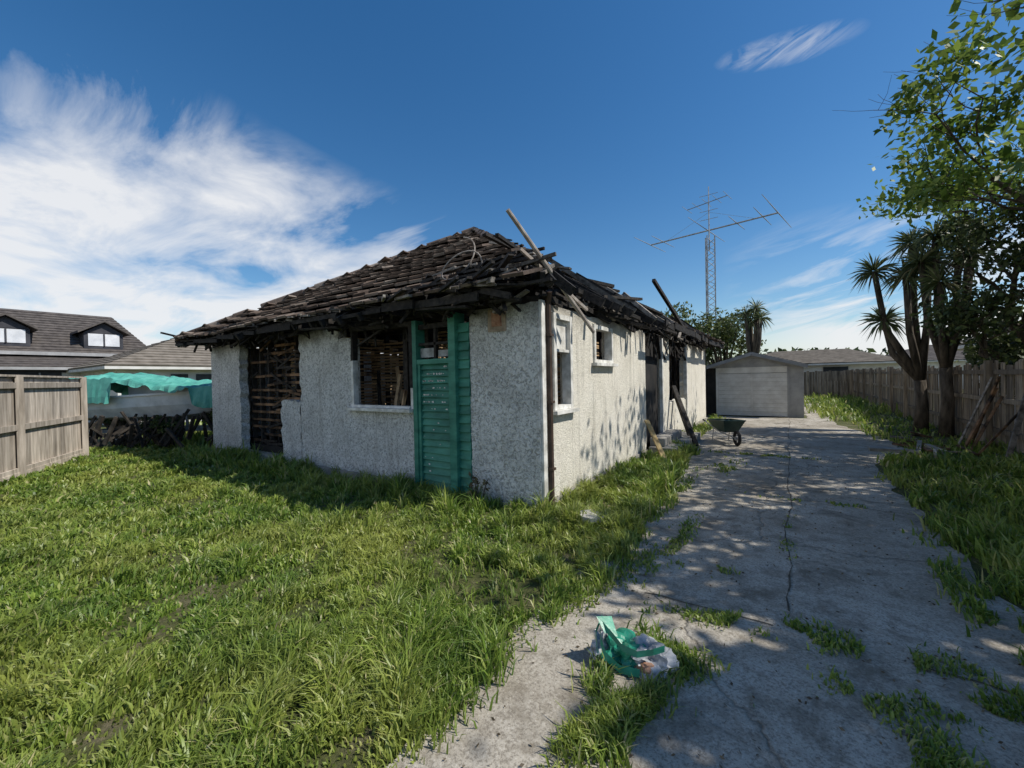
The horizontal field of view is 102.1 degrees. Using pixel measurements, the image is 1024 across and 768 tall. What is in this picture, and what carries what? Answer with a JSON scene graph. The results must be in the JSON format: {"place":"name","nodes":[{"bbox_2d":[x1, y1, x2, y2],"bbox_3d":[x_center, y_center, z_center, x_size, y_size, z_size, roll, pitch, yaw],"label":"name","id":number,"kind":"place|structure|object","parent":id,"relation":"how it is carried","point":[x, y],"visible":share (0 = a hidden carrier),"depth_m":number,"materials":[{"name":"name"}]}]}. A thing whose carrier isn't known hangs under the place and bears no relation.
{"place":"outdoors","nodes":[
{"label":"outdoors","id":0,"kind":"place"},
{"bbox_2d":[0,308,145,378],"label":"two storey house","id":1,"kind":"structure","parent":0,"point":[44,343],"depth_m":20.81,"materials":[{"name":"tile"}]},
{"bbox_2d":[0,308,145,378],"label":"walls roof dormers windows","id":2,"kind":"structure","parent":1,"relation":"in","point":[31,342],"depth_m":20.81,"materials":[{"name":"tile"}]},
{"bbox_2d":[66,338,258,424],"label":"bungalow house","id":3,"kind":"structure","parent":0,"point":[167,358],"depth_m":17.91,"materials":[{"name":"grey"}]},
{"bbox_2d":[66,338,258,424],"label":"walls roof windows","id":4,"kind":"structure","parent":3,"relation":"in","point":[163,358],"depth_m":17.91,"materials":[{"name":"grey tile"}]},
{"bbox_2d":[0,398,1023,767],"bbox_3d":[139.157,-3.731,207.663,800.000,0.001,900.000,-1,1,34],"label":"ground","id":5,"kind":"structure","parent":0,"point":[364,748],"depth_m":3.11,"materials":[{"name":"green plant"}]},
{"bbox_2d":[0,374,88,482],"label":"timber fence","id":6,"kind":"object","parent":5,"relation":"on","point":[43,421],"visible":0.81,"depth_m":7.93,"materials":[{"name":"grey wood"}]},
{"bbox_2d":[88,419,127,427],"bbox_3d":[-10.905,1.103,11.510,1.582,1.275,1.170,-1,1,15],"label":"scrub bush","id":7,"kind":"object","parent":5,"relation":"on","point":[108,422],"visible":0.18,"depth_m":11.27,"materials":[{"name":"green plant"}]},
{"bbox_2d":[69,372,212,448],"bbox_3d":[-9.263,0.650,11.269,5.694,2.015,2.489,-1,1,0],"label":"tarp covered boat","id":8,"kind":"object","parent":5,"relation":"on","point":[146,395],"visible":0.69,"depth_m":10.59,"materials":[{"name":"fabric"}]},
{"bbox_2d":[138,415,180,445],"bbox_3d":[-9.128,1.252,10.799,1.493,0.951,0.731,-1,1,34],"label":"scrub bush","id":9,"kind":"object","parent":5,"relation":"on","point":[162,426],"visible":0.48,"depth_m":10.54,"materials":[{"name":"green plant"}]},
{"bbox_2d":[202,409,212,423],"bbox_3d":[-7.439,1.009,11.095,1.246,1.333,1.195,-1,1,34],"label":"scrub bush","id":10,"kind":"object","parent":5,"relation":"on","point":[210,415],"visible":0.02,"depth_m":10.87,"materials":[{"name":"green plant"}]},
{"bbox_2d":[211,301,707,510],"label":"walls","id":11,"kind":"structure","parent":5,"relation":"on","point":[601,429],"depth_m":6.58,"materials":[{"name":"paint"}]},
{"bbox_2d":[349,321,412,387],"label":"charred window bars","id":12,"kind":"object","parent":11,"relation":"attached to","point":[379,328],"visible":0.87,"depth_m":6.53,"materials":[{"name":"black wood"}]},
{"bbox_2d":[160,230,723,361],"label":"roof timbers","id":13,"kind":"object","parent":11,"relation":"on","point":[605,302],"visible":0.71,"depth_m":6.21,"materials":[{"name":"black wood"}]},
{"bbox_2d":[173,226,724,343],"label":"roof tiles","id":14,"kind":"object","parent":13,"relation":"on","point":[442,251],"visible":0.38,"depth_m":8.08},
{"bbox_2d":[441,237,481,279],"bbox_3d":[-0.655,-1.703,5.512,0.508,0.638,0.317,-1,1,34],"label":"roof wire","id":15,"kind":"object","parent":14,"relation":"on","point":[474,251],"visible":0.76,"depth_m":5.47,"materials":[{"name":"grey metal"}]},
{"bbox_2d":[506,209,594,332],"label":"fallen poles","id":16,"kind":"object","parent":13,"relation":"attached to","point":[572,299],"visible":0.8,"depth_m":4.72,"materials":[{"name":"wood"}]},
{"bbox_2d":[411,312,472,496],"bbox_3d":[-0.953,0.359,5.734,1.025,2.620,0.210,-1,1,34],"label":"green louvred door","id":17,"kind":"structure","parent":11,"relation":"attached to","point":[450,461],"depth_m":5.69,"materials":[{"name":"green wood"}]},
{"bbox_2d":[418,321,447,358],"bbox_3d":[-1.065,-0.600,5.785,0.640,0.500,0.050,-1,1,34],"label":"door toplight","id":18,"kind":"object","parent":17,"relation":"attached to","point":[435,352],"depth_m":5.77,"materials":[{"name":"grey glass"}]},
{"bbox_2d":[423,366,447,471],"bbox_3d":[-1.068,0.494,5.780,0.472,1.494,0.001,-1,1,34],"label":"peeled paint","id":19,"kind":"object","parent":17,"relation":"attached to","point":[431,394],"visible":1,"depth_m":5.79,"materials":[{"name":"white paint"}]},
{"bbox_2d":[345,312,617,414],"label":"window frames","id":20,"kind":"structure","parent":11,"relation":"attached to","point":[562,342],"depth_m":5.52,"materials":[{"name":"white paint"}]},
{"bbox_2d":[488,309,506,331],"bbox_3d":[-0.194,-0.794,5.145,0.286,0.289,0.046,-1,1,34],"label":"broken vent","id":21,"kind":"object","parent":11,"relation":"attached to","point":[496,322],"visible":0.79,"depth_m":5.14,"materials":[{"name":"metal"}]},
{"bbox_2d":[538,290,555,505],"bbox_3d":[0.440,0.202,4.898,0.134,2.620,0.187,-1,1,34],"label":"downpipe","id":22,"kind":"object","parent":11,"relation":"attached to","point":[546,407],"visible":0.88,"depth_m":4.90,"materials":[{"name":"white metal"}]},
{"bbox_2d":[645,336,687,442],"bbox_3d":[3.636,0.103,10.191,0.550,2.400,3.930,-1,1,34],"label":"side door frame","id":23,"kind":"object","parent":11,"relation":"attached to","point":[651,375],"visible":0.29,"depth_m":9.22,"materials":[{"name":"white paint"}]},
{"bbox_2d":[250,322,678,453],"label":"interior laths and studs","id":24,"kind":"object","parent":5,"relation":"on","point":[400,392],"visible":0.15,"depth_m":8.59,"materials":[{"name":"brown wood"}]},
{"bbox_2d":[467,472,491,500],"bbox_3d":[-0.419,1.323,5.167,0.321,0.448,0.210,-1,1,-17],"label":"garden weed","id":25,"kind":"object","parent":5,"relation":"on","point":[476,481],"visible":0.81,"depth_m":5.15,"materials":[{"name":"green plant"}]},
{"bbox_2d":[142,391,901,447],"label":"yard grass","id":26,"kind":"structure","parent":5,"relation":"on","point":[826,405],"depth_m":16.45,"materials":[{"name":"green plant"}]},
{"bbox_2d":[581,509,606,525],"bbox_3d":[0.870,1.468,4.487,0.326,0.120,0.278,-1,1,34],"label":"stone slab","id":27,"kind":"object","parent":5,"relation":"on","point":[589,516],"depth_m":4.41,"materials":[{"name":"grey stone"}]},
{"bbox_2d":[524,414,725,531],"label":"verge grass","id":28,"kind":"structure","parent":5,"relation":"on","point":[652,478],"depth_m":5.47,"materials":[{"name":"green plant"}]},
{"bbox_2d":[661,301,705,351],"bbox_3d":[10.549,-2.169,29.088,5.527,6.514,4.665,-1,1,34],"label":"garden tree","id":29,"kind":"object","parent":5,"relation":"on","point":[684,315],"visible":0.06,"depth_m":27.02,"materials":[{"name":"green plant"}]},
{"bbox_2d":[634,186,791,364],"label":"radio tower","id":30,"kind":"structure","parent":5,"relation":"on","point":[707,238],"depth_m":29.19,"materials":[{"name":"metal"}]},
{"bbox_2d":[692,307,766,364],"bbox_3d":[13.823,-2.177,27.659,3.920,6.404,5.414,-1,1,-8],"label":"garden tree","id":31,"kind":"object","parent":5,"relation":"on","point":[726,331],"visible":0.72,"depth_m":27.11,"materials":[{"name":"green plant"}]},
{"bbox_2d":[732,297,773,352],"bbox_3d":[13.571,-1.936,23.364,2.210,5.976,2.007,-1,1,34],"label":"cabbage tree","id":32,"kind":"object","parent":5,"relation":"on","point":[756,323],"visible":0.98,"depth_m":23.20,"materials":[{"name":"green plant"}]},
{"bbox_2d":[706,352,808,417],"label":"garage","id":33,"kind":"structure","parent":5,"relation":"on","point":[757,384],"depth_m":15.53,"materials":[{"name":"beige paint"}]},
{"bbox_2d":[706,370,851,396],"bbox_3d":[14.445,0.060,31.150,17.308,1.740,0.020,-1,1,34],"label":"fence","id":34,"kind":"object","parent":5,"relation":"on","point":[826,384],"visible":0.11,"depth_m":27.01,"materials":[{"name":"wood"}]},
{"bbox_2d":[706,347,888,365],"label":"distant treeline","id":35,"kind":"object","parent":5,"relation":"on","point":[868,349],"depth_m":62.52,"materials":[{"name":"green plant"}]},
{"bbox_2d":[740,349,898,392],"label":"bungalow house","id":36,"kind":"structure","parent":5,"relation":"on","point":[825,360],"depth_m":29.44,"materials":[{"name":"grey"}]},
{"bbox_2d":[740,349,898,392],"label":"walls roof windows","id":37,"kind":"structure","parent":36,"relation":"in","point":[825,360],"depth_m":29.44,"materials":[{"name":"grey tile"}]},
{"bbox_2d":[846,225,952,431],"bbox_3d":[10.455,-1.505,11.093,2.327,5.540,1.703,-1,1,8],"label":"cabbage tree","id":38,"kind":"object","parent":5,"relation":"on","point":[914,367],"visible":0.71,"depth_m":10.97,"materials":[{"name":"green plant"}]},
{"bbox_2d":[832,0,1023,231],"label":"deciduous tree","id":39,"kind":"object","parent":5,"relation":"on","point":[969,183],"visible":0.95,"depth_m":7.44,"materials":[{"name":"green plant"}]},
{"bbox_2d":[851,359,1023,453],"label":"paling fence","id":40,"kind":"object","parent":5,"relation":"on","point":[897,387],"visible":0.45,"depth_m":9.78,"materials":[{"name":"wood"}]},
{"bbox_2d":[868,376,1023,458],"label":"timber debris","id":41,"kind":"object","parent":5,"relation":"on","point":[1018,416],"visible":0.79,"depth_m":8.06,"materials":[{"name":"wood"}]},
{"bbox_2d":[891,209,1009,436],"bbox_3d":[10.525,-1.456,9.956,2.103,5.461,1.864,-1,1,34],"label":"cabbage tree","id":42,"kind":"object","parent":5,"relation":"on","point":[938,282],"visible":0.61,"depth_m":9.96,"materials":[{"name":"green plant"}]},
{"bbox_2d":[904,150,1023,369],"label":"evergreen tree","id":43,"kind":"object","parent":5,"relation":"on","point":[977,316],"visible":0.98,"depth_m":8.72,"materials":[{"name":"green plant"}]},
{"bbox_2d":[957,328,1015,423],"bbox_3d":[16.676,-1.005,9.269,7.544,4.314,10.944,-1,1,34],"label":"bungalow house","id":44,"kind":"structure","parent":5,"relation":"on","point":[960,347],"depth_m":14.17,"materials":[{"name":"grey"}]},
{"bbox_2d":[957,328,1015,423],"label":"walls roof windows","id":45,"kind":"structure","parent":44,"relation":"in","point":[960,347],"depth_m":14.17,"materials":[{"name":"grey tile"}]},
{"bbox_2d":[962,303,1023,397],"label":"hedge","id":46,"kind":"object","parent":5,"relation":"on","point":[1010,362],"visible":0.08,"depth_m":10.99,"materials":[{"name":"green plant"}]},
{"bbox_2d":[980,118,1023,173],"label":"deciduous tree","id":47,"kind":"object","parent":5,"relation":"on","point":[1006,153],"visible":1,"depth_m":5.05,"materials":[{"name":"green plant"}]},
{"bbox_2d":[0,0,1023,359],"label":"sky","id":48,"kind":"structure","parent":0,"point":[174,167],"materials":[{"name":"blue"}]},
{"bbox_2d":[386,400,1023,767],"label":"driveway","id":49,"kind":"structure","parent":0,"point":[780,726],"depth_m":2.54,"materials":[{"name":"concrete"}]},
{"bbox_2d":[588,616,679,682],"bbox_3d":[0.649,1.431,2.277,0.482,0.243,0.310,-1,1,34],"label":"rubbish bag","id":50,"kind":"object","parent":49,"relation":"on","point":[630,650],"visible":0.95,"depth_m":2.23,"materials":[{"name":"green plastic"}]},
{"bbox_2d":[644,420,665,457],"bbox_3d":[2.734,1.079,7.858,0.090,0.723,0.858,-1,1,-5],"label":"leaning plank","id":51,"kind":"object","parent":49,"relation":"on","point":[654,437],"visible":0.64,"depth_m":7.88,"materials":[{"name":"brown wood"}]},
{"bbox_2d":[649,429,700,452],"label":"side steps","id":52,"kind":"structure","parent":49,"relation":"on","point":[666,438],"depth_m":8.82,"materials":[{"name":"concrete"}]},
{"bbox_2d":[671,385,698,445],"bbox_3d":[4.110,0.713,9.831,0.314,1.357,1.120,-1,1,-9],"label":"leaning plank","id":53,"kind":"object","parent":49,"relation":"on","point":[685,420],"visible":0.82,"depth_m":9.77,"materials":[{"name":"wood"}]},
{"bbox_2d":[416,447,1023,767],"bbox_3d":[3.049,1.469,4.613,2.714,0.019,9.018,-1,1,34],"label":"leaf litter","id":54,"kind":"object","parent":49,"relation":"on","point":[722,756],"visible":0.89,"depth_m":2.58,"materials":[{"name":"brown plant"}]},
{"bbox_2d":[702,418,745,445],"bbox_3d":[5.057,1.102,9.806,0.574,0.576,1.474,-1,1,4],"label":"wheelbarrow","id":55,"kind":"object","parent":49,"relation":"on","point":[723,425],"visible":0.99,"depth_m":9.44,"materials":[{"name":"green metal"}]},
{"bbox_2d":[533,449,1023,767],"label":"driveway weeds","id":56,"kind":"object","parent":49,"relation":"on","point":[613,721],"visible":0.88,"depth_m":2.08,"materials":[{"name":"green plant"}]},
{"bbox_2d":[585,422,1014,693],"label":"driveway joints","id":57,"kind":"object","parent":49,"relation":"on","point":[789,578],"visible":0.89,"depth_m":3.15,"materials":[{"name":"grey concrete"}]},
{"bbox_2d":[886,345,965,387],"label":"bungalow house","id":58,"kind":"structure","parent":0,"point":[933,360],"depth_m":35.63,"materials":[{"name":"tile"}]},
{"bbox_2d":[886,345,965,387],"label":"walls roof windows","id":59,"kind":"structure","parent":58,"relation":"in","point":[932,359],"depth_m":35.63,"materials":[{"name":"tile"}]},
{"bbox_2d":[837,403,1023,650],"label":"verge grass","id":60,"kind":"structure","parent":0,"point":[984,530],"depth_m":5.00,"materials":[{"name":"green plant"}]}
]}

